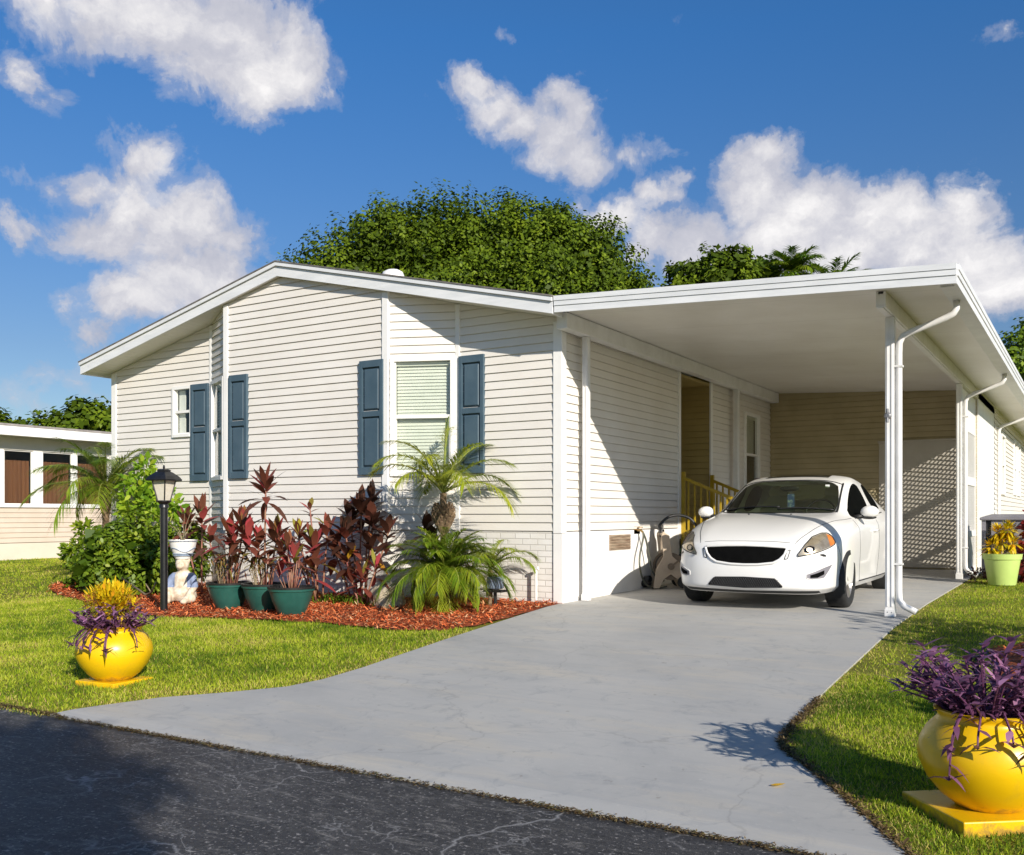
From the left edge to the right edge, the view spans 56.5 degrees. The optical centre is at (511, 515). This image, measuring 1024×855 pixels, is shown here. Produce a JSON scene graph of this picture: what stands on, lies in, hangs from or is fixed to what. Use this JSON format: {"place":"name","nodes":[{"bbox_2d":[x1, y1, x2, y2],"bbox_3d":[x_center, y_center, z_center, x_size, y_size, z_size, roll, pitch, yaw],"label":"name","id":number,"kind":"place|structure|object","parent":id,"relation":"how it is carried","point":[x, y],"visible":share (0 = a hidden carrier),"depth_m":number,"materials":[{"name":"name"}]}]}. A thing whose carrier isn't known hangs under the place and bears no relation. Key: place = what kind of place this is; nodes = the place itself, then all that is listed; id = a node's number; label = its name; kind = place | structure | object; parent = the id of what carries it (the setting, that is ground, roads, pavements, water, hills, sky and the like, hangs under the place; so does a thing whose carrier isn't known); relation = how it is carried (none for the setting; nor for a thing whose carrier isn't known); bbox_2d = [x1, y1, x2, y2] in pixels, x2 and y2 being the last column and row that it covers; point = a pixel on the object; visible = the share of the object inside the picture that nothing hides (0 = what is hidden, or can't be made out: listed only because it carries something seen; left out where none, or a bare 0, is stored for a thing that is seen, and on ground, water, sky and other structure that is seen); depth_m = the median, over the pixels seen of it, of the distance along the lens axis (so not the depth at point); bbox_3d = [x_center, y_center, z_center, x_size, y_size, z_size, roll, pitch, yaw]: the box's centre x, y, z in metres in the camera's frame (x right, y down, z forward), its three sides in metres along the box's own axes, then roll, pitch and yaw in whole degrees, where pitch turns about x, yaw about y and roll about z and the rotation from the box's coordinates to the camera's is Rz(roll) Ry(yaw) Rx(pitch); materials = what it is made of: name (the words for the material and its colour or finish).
{"place":"outdoors","nodes":[
{"label":"outdoors","id":0,"kind":"place"},
{"bbox_2d":[0,707,805,854],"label":"road","id":1,"kind":"structure","parent":0,"point":[69,787],"depth_m":4.33,"materials":[{"name":"grey asphalt"}]},
{"bbox_2d":[0,548,1023,854],"bbox_3d":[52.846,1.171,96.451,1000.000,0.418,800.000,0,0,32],"label":"ground","id":2,"kind":"structure","parent":0,"point":[894,670],"depth_m":7.69,"materials":[{"name":"plant"}]},
{"bbox_2d":[0,407,33,423],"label":"broadleaf tree","id":3,"kind":"object","parent":2,"relation":"on","point":[4,418],"visible":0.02,"depth_m":62.53,"materials":[{"name":"green plant"}]},
{"bbox_2d":[0,423,110,560],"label":"neighbour house","id":4,"kind":"structure","parent":2,"relation":"on","point":[25,532],"depth_m":22.34,"materials":[{"name":"beige"}]},
{"bbox_2d":[4,449,32,504],"bbox_3d":[-11.470,-0.880,22.020,0.210,1.258,0.700,0,0,32],"label":"window","id":5,"kind":"structure","parent":4,"relation":"in","point":[16,475],"depth_m":22.14,"materials":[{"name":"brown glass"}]},
{"bbox_2d":[43,452,71,504],"bbox_3d":[-10.963,-0.880,22.847,0.210,1.258,0.780,0,0,32],"label":"window","id":6,"kind":"structure","parent":4,"relation":"in","point":[48,499],"depth_m":22.92,"materials":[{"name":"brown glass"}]},
{"bbox_2d":[77,454,108,505],"bbox_3d":[-10.470,-0.880,23.653,0.210,1.258,0.890,0,0,32],"label":"window","id":7,"kind":"structure","parent":4,"relation":"in","point":[82,465],"depth_m":23.68,"materials":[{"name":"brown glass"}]},
{"bbox_2d":[13,394,110,431],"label":"broadleaf tree","id":8,"kind":"object","parent":2,"relation":"on","point":[94,415],"visible":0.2,"depth_m":58.89,"materials":[{"name":"green plant"}]},
{"bbox_2d":[19,437,164,533],"bbox_3d":[-6.431,-0.060,15.077,2.536,2.320,2.386,0,0,32],"label":"pygmy palm","id":9,"kind":"object","parent":2,"relation":"on","point":[105,491],"visible":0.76,"depth_m":14.82,"materials":[{"name":"green plant"}]},
{"bbox_2d":[75,675,152,688],"bbox_3d":[-3.077,1.304,7.387,0.400,0.085,0.400,0,-1,25],"label":"paver","id":10,"kind":"object","parent":2,"relation":"on","point":[112,684],"visible":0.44,"depth_m":7.24,"materials":[{"name":"yellow paint"}]},
{"bbox_2d":[74,623,152,681],"bbox_3d":[-3.070,1.053,7.359,0.564,0.419,0.564,0,0,32],"label":"yellow urn","id":11,"kind":"object","parent":10,"relation":"on","point":[127,662],"visible":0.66,"depth_m":7.16,"materials":[{"name":"ceramic"}]},
{"bbox_2d":[78,575,140,625],"bbox_3d":[-3.128,0.700,7.430,0.518,0.479,0.476,0,0,32],"label":"croton","id":12,"kind":"object","parent":11,"relation":"in","point":[115,593],"visible":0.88,"depth_m":7.38,"materials":[{"name":"yellow plant"}]},
{"bbox_2d":[65,602,163,658],"bbox_3d":[-3.049,0.853,7.282,0.822,0.390,0.719,0,0,32],"label":"purple heart","id":13,"kind":"object","parent":11,"relation":"in","point":[98,622],"visible":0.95,"depth_m":7.13,"materials":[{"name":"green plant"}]},
{"bbox_2d":[46,580,559,629],"bbox_3d":[-3.771,1.086,12.281,8.660,0.133,2.660,0,0,32],"label":"mulch bed","id":14,"kind":"object","parent":2,"relation":"on","point":[300,619],"visible":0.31,"depth_m":10.65,"materials":[{"name":"red wood"}]},
{"bbox_2d":[56,506,215,596],"bbox_3d":[-5.428,0.609,13.407,2.856,1.505,1.433,0,0,32],"label":"green shrub","id":15,"kind":"object","parent":14,"relation":"on","point":[126,550],"visible":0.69,"depth_m":13.06,"materials":[{"name":"green plant"}]},
{"bbox_2d":[112,451,189,526],"bbox_3d":[-5.349,0.067,14.173,1.349,2.058,0.850,0,0,3],"label":"lime shrub","id":16,"kind":"object","parent":14,"relation":"on","point":[146,499],"visible":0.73,"depth_m":14.08,"materials":[{"name":"green plant"}]},
{"bbox_2d":[145,465,181,611],"bbox_3d":[-4.100,0.301,11.228,0.311,1.800,0.311,0,0,24],"label":"lamp post","id":17,"kind":"object","parent":14,"relation":"on","point":[163,480],"visible":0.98,"depth_m":11.19,"materials":[{"name":"black metal"}]},
{"bbox_2d":[168,559,197,603],"bbox_3d":[-4.138,0.807,11.900,0.425,0.586,0.427,0,0,4],"label":"garden statue","id":18,"kind":"object","parent":14,"relation":"on","point":[182,584],"visible":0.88,"depth_m":11.89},
{"bbox_2d":[168,539,197,558],"bbox_3d":[-4.134,0.423,11.976,0.350,0.240,0.350,0,0,32],"label":"bowl planter","id":19,"kind":"object","parent":18,"relation":"on","point":[183,549],"visible":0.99,"depth_m":11.86,"materials":[{"name":"white ceramic"}]},
{"bbox_2d":[168,508,202,539],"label":"thin stemmed plant","id":20,"kind":"object","parent":19,"relation":"in","point":[184,534],"visible":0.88,"depth_m":11.93,"materials":[{"name":"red plant"}]},
{"bbox_2d":[168,492,225,593],"bbox_3d":[-4.291,0.389,12.974,0.854,1.432,1.122,0,0,-26],"label":"ti plant","id":21,"kind":"object","parent":14,"relation":"on","point":[200,505],"visible":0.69,"depth_m":12.89,"materials":[{"name":"red plant"}]},
{"bbox_2d":[205,581,250,609],"bbox_3d":[-3.378,0.952,11.372,0.536,0.318,0.536,0,0,39],"label":"planter pot","id":22,"kind":"object","parent":14,"relation":"on","point":[227,595],"visible":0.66,"depth_m":11.19,"materials":[{"name":"plastic"}]},
{"bbox_2d":[202,544,245,582],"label":"potted plant","id":23,"kind":"object","parent":22,"relation":"in","point":[221,563],"visible":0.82,"depth_m":11.32,"materials":[{"name":"brown plant"}]},
{"bbox_2d":[192,503,273,582],"bbox_3d":[-3.323,0.354,11.330,1.380,1.032,0.778,0,0,32],"label":"ti plant","id":24,"kind":"object","parent":22,"relation":"on","point":[244,528],"visible":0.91,"depth_m":11.28,"materials":[{"name":"red plant"}]},
{"bbox_2d":[241,582,287,611],"bbox_3d":[-2.892,0.950,11.132,0.536,0.318,0.536,0,0,44],"label":"planter pot","id":25,"kind":"object","parent":14,"relation":"on","point":[257,597],"visible":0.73,"depth_m":10.95,"materials":[{"name":"plastic"}]},
{"bbox_2d":[233,542,277,584],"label":"potted plant","id":26,"kind":"object","parent":25,"relation":"in","point":[258,570],"visible":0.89,"depth_m":11.07,"materials":[{"name":"brown plant"}]},
{"bbox_2d":[236,462,294,584],"bbox_3d":[-2.875,0.112,11.080,0.782,1.509,1.068,0,0,-33],"label":"ti plant","id":27,"kind":"object","parent":25,"relation":"in","point":[265,485],"visible":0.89,"depth_m":11.08,"materials":[{"name":"red plant"}]},
{"bbox_2d":[267,585,315,615],"bbox_3d":[-2.485,0.956,10.742,0.536,0.318,0.536,0,0,45],"label":"planter pot","id":28,"kind":"object","parent":14,"relation":"on","point":[287,601],"visible":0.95,"depth_m":10.57,"materials":[{"name":"plastic"}]},
{"bbox_2d":[269,529,315,587],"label":"ti plant","id":29,"kind":"object","parent":28,"relation":"on","point":[292,548],"visible":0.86,"depth_m":10.73,"materials":[{"name":"red plant"}]},
{"bbox_2d":[287,498,346,602],"bbox_3d":[-2.471,0.435,11.815,0.815,1.343,1.205,0,0,-26],"label":"ti plant","id":30,"kind":"object","parent":14,"relation":"on","point":[312,539],"visible":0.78,"depth_m":11.70,"materials":[{"name":"red plant"}]},
{"bbox_2d":[310,592,375,606],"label":"fern","id":31,"kind":"object","parent":14,"relation":"on","point":[342,598],"visible":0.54,"depth_m":11.56,"materials":[{"name":"plant"}]},
{"bbox_2d":[319,479,403,599],"bbox_3d":[-1.859,0.308,11.807,1.270,1.563,1.061,0,0,32],"label":"ti plant","id":32,"kind":"object","parent":14,"relation":"on","point":[361,505],"visible":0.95,"depth_m":11.72,"materials":[{"name":"red plant"}]},
{"bbox_2d":[338,549,390,605],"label":"ti plant","id":33,"kind":"object","parent":14,"relation":"on","point":[351,576],"visible":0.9,"depth_m":11.28,"materials":[{"name":"red plant"}]},
{"bbox_2d":[369,582,405,607],"bbox_3d":[-1.455,0.951,11.217,0.488,0.362,0.368,0,0,32],"label":"boulder","id":34,"kind":"object","parent":14,"relation":"on","point":[373,590],"visible":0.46,"depth_m":11.07,"materials":[{"name":"stone"}]},
{"bbox_2d":[405,510,439,600],"bbox_3d":[-0.987,0.499,11.586,0.733,1.150,0.575,0,0,32],"label":"ti plant","id":35,"kind":"object","parent":14,"relation":"on","point":[427,522],"visible":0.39,"depth_m":11.61,"materials":[{"name":"red plant"}]},
{"bbox_2d":[364,415,519,603],"bbox_3d":[-0.804,-0.034,11.182,1.934,2.300,1.860,0,0,32],"label":"pygmy palm","id":36,"kind":"object","parent":14,"relation":"on","point":[443,515],"visible":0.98,"depth_m":11.10,"materials":[{"name":"green plant"}]},
{"bbox_2d":[376,526,516,615],"bbox_3d":[-0.765,0.682,10.833,1.607,1.149,1.561,0,0,32],"label":"pygmy palm","id":37,"kind":"object","parent":14,"relation":"on","point":[445,564],"visible":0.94,"depth_m":10.60,"materials":[{"name":"green plant"}]},
{"bbox_2d":[483,576,506,604],"bbox_3d":[-0.192,0.906,10.943,0.240,0.410,0.140,0,0,32],"label":"garden light","id":38,"kind":"object","parent":14,"relation":"on","point":[494,586],"visible":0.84,"depth_m":10.90,"materials":[{"name":"black plastic"}]},
{"bbox_2d":[463,539,540,605],"bbox_3d":[-0.134,0.687,11.025,1.030,0.846,1.152,0,0,-22],"label":"pygmy palm","id":39,"kind":"object","parent":14,"relation":"on","point":[499,560],"visible":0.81,"depth_m":10.88,"materials":[{"name":"green plant"}]},
{"bbox_2d":[78,260,770,603],"bbox_3d":[0.616,-1.151,19.277,8.661,4.643,14.786,0,0,32],"label":"mobile home","id":40,"kind":"object","parent":2,"relation":"on","point":[317,384],"visible":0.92,"depth_m":12.56,"materials":[{"name":"plastic"}]},
{"bbox_2d":[172,385,189,437],"bbox_3d":[-4.983,-1.595,14.757,0.455,0.780,0.346,0,0,32],"label":"window","id":41,"kind":"structure","parent":40,"relation":"in","point":[175,390],"depth_m":14.72,"materials":[{"name":"white plastic"}]},
{"bbox_2d":[210,376,222,480],"bbox_3d":[-4.195,-1.260,14.053,0.346,1.480,0.674,0,0,-32],"label":"window","id":42,"kind":"structure","parent":40,"relation":"in","point":[216,386],"depth_m":14.21,"materials":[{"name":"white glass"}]},
{"bbox_2d":[390,356,454,475],"bbox_3d":[-1.107,-1.250,12.166,0.829,1.500,0.346,0,0,9],"label":"window","id":43,"kind":"structure","parent":40,"relation":"in","point":[422,389],"depth_m":12.09,"materials":[{"name":"white glass"}]},
{"bbox_2d":[639,532,666,588],"bbox_3d":[1.884,0.618,13.022,0.544,0.788,0.150,0,0,-37],"label":"garden hose","id":44,"kind":"object","parent":40,"relation":"hanging from","point":[643,538],"visible":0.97,"depth_m":12.98,"materials":[{"name":"grey rubber"}]},
{"bbox_2d":[743,411,759,484],"bbox_3d":[4.251,-1.105,17.439,0.346,1.510,0.860,0,0,32],"label":"window","id":45,"kind":"structure","parent":40,"relation":"in","point":[752,421],"depth_m":17.68,"materials":[{"name":"white glass"}]},
{"bbox_2d":[0,695,930,854],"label":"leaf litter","id":46,"kind":"object","parent":2,"relation":"on","point":[781,740],"visible":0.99,"depth_m":4.57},
{"bbox_2d":[266,177,665,295],"bbox_3d":[-1.976,-5.941,37.915,16.751,14.235,12.216,0,0,-5],"label":"broadleaf tree","id":47,"kind":"object","parent":2,"relation":"on","point":[557,249],"visible":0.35,"depth_m":34.60,"materials":[{"name":"green plant"}]},
{"bbox_2d":[535,566,538,602],"bbox_3d":[0.284,0.850,11.261,0.074,0.501,0.044,0,0,32],"label":"stand pipe","id":48,"kind":"object","parent":2,"relation":"on","point":[536,568],"visible":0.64,"depth_m":11.25,"materials":[{"name":"white plastic"}]},
{"bbox_2d":[662,240,771,285],"bbox_3d":[8.178,-5.143,40.011,5.445,12.622,3.880,0,0,12],"label":"broadleaf tree","id":49,"kind":"object","parent":2,"relation":"on","point":[727,265],"visible":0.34,"depth_m":39.49,"materials":[{"name":"green plant"}]},
{"bbox_2d":[746,254,782,278],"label":"broadleaf tree","id":50,"kind":"object","parent":2,"relation":"on","point":[761,260],"visible":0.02,"depth_m":41.77,"materials":[{"name":"green plant"}]},
{"bbox_2d":[760,245,828,277],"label":"palm tree","id":51,"kind":"object","parent":2,"relation":"on","point":[794,265],"visible":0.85,"depth_m":40.49,"materials":[{"name":"green plant"}]},
{"bbox_2d":[806,252,870,274],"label":"palm tree","id":52,"kind":"object","parent":2,"relation":"on","point":[836,263],"visible":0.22,"depth_m":40.33,"materials":[{"name":"green plant"}]},
{"bbox_2d":[770,390,1023,570],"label":"utility room","id":53,"kind":"object","parent":2,"relation":"on","point":[839,433],"visible":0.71,"depth_m":17.37,"materials":[{"name":"beige"}]},
{"bbox_2d":[1001,433,1005,494],"bbox_3d":[10.531,-1.100,20.755,0.346,1.300,0.900,0,0,32],"label":"window","id":54,"kind":"structure","parent":53,"relation":"in","point":[1003,438],"depth_m":21.01,"materials":[{"name":"white glass"}]},
{"bbox_2d":[1013,440,1017,495],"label":"window","id":55,"kind":"structure","parent":53,"relation":"in","point":[1015,444],"depth_m":24.13,"materials":[{"name":"white glass"}]},
{"bbox_2d":[1018,444,1020,496],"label":"window","id":56,"kind":"structure","parent":53,"relation":"in","point":[1019,446],"depth_m":25.23,"materials":[{"name":"white glass"}]},
{"bbox_2d":[902,790,1023,838],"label":"paver","id":57,"kind":"object","parent":2,"relation":"on","point":[939,806],"visible":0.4,"depth_m":3.96,"materials":[{"name":"yellow paint"}]},
{"bbox_2d":[917,701,1023,813],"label":"yellow urn","id":58,"kind":"object","parent":57,"relation":"on","point":[994,784],"visible":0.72,"depth_m":3.91,"materials":[{"name":"ceramic"}]},
{"bbox_2d":[880,634,1023,790],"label":"purple heart","id":59,"kind":"object","parent":58,"relation":"in","point":[961,700],"visible":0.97,"depth_m":3.96,"materials":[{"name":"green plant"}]},
{"bbox_2d":[967,566,987,582],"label":"groundcover","id":60,"kind":"object","parent":2,"relation":"on","point":[975,573],"visible":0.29,"depth_m":14.05,"materials":[{"name":"green plant"}]},
{"bbox_2d":[980,514,1023,579],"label":"air conditioner","id":61,"kind":"object","parent":2,"relation":"on","point":[988,520],"visible":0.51,"depth_m":14.69,"materials":[{"name":"grey metal"}]},
{"bbox_2d":[982,553,1022,585],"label":"lime tub","id":62,"kind":"object","parent":2,"relation":"on","point":[1001,569],"visible":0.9,"depth_m":13.38,"materials":[{"name":"plastic"}]},
{"bbox_2d":[980,520,1021,555],"bbox_3d":[6.966,0.352,13.574,0.663,0.619,0.430,0,0,32],"label":"croton","id":63,"kind":"object","parent":62,"relation":"in","point":[1005,536],"visible":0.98,"depth_m":13.52,"materials":[{"name":"yellow plant"}]},
{"bbox_2d":[989,643,1023,684],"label":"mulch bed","id":64,"kind":"object","parent":2,"relation":"on","point":[1013,655],"visible":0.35,"depth_m":7.44,"materials":[{"name":"brown wood"}]},
{"bbox_2d":[993,638,1023,670],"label":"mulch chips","id":65,"kind":"object","parent":64,"relation":"on","point":[1010,652],"visible":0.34,"depth_m":7.42,"materials":[{"name":"brown wood"}]},
{"bbox_2d":[998,315,1023,380],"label":"broadleaf tree","id":66,"kind":"object","parent":2,"relation":"on","point":[1015,350],"visible":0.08,"depth_m":28.60,"materials":[{"name":"green plant"}]},
{"bbox_2d":[1015,510,1023,582],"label":"red croton","id":67,"kind":"object","parent":2,"relation":"on","point":[1021,551],"visible":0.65,"depth_m":13.98,"materials":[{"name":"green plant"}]},
{"bbox_2d":[0,0,1023,424],"label":"sky","id":68,"kind":"structure","parent":0,"point":[156,155],"materials":[{"name":"blue"}]},
{"bbox_2d":[50,568,981,854],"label":"driveway","id":69,"kind":"structure","parent":0,"point":[672,704],"depth_m":6.15,"materials":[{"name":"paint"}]},
{"bbox_2d":[641,514,696,588],"bbox_3d":[2.174,0.485,13.226,0.829,1.020,0.500,0,0,0],"label":"hose reel","id":70,"kind":"object","parent":69,"relation":"on","point":[666,563],"visible":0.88,"depth_m":13.02,"materials":[{"name":"beige plastic"}]},
{"bbox_2d":[681,472,739,552],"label":"entry steps","id":71,"kind":"structure","parent":69,"relation":"on","point":[711,489],"depth_m":14.35,"materials":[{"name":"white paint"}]},
{"bbox_2d":[680,475,884,607],"bbox_3d":[3.663,0.245,12.249,2.200,1.558,4.635,0,0,31],"label":"parked car","id":72,"kind":"object","parent":69,"relation":"on","point":[767,535],"visible":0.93,"depth_m":10.62,"materials":[{"name":"white paint"}]},
{"bbox_2d":[553,262,1023,616],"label":"carport","id":73,"kind":"object","parent":69,"relation":"on","point":[893,333],"visible":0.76,"depth_m":11.46,"materials":[{"name":"paint"}]},
{"bbox_2d":[878,438,955,567],"bbox_3d":[7.293,-0.215,16.915,1.520,2.270,0.034,0,0,32],"label":"panel door","id":74,"kind":"structure","parent":73,"relation":"attached to","point":[928,465],"depth_m":16.87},
{"bbox_2d":[963,389,975,574],"bbox_3d":[7.428,-0.535,15.544,0.046,2.930,2.190,0,0,32],"label":"lattice screen","id":75,"kind":"object","parent":73,"relation":"attached to","point":[971,475],"visible":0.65,"depth_m":15.98,"materials":[{"name":"white plastic"}]}
]}

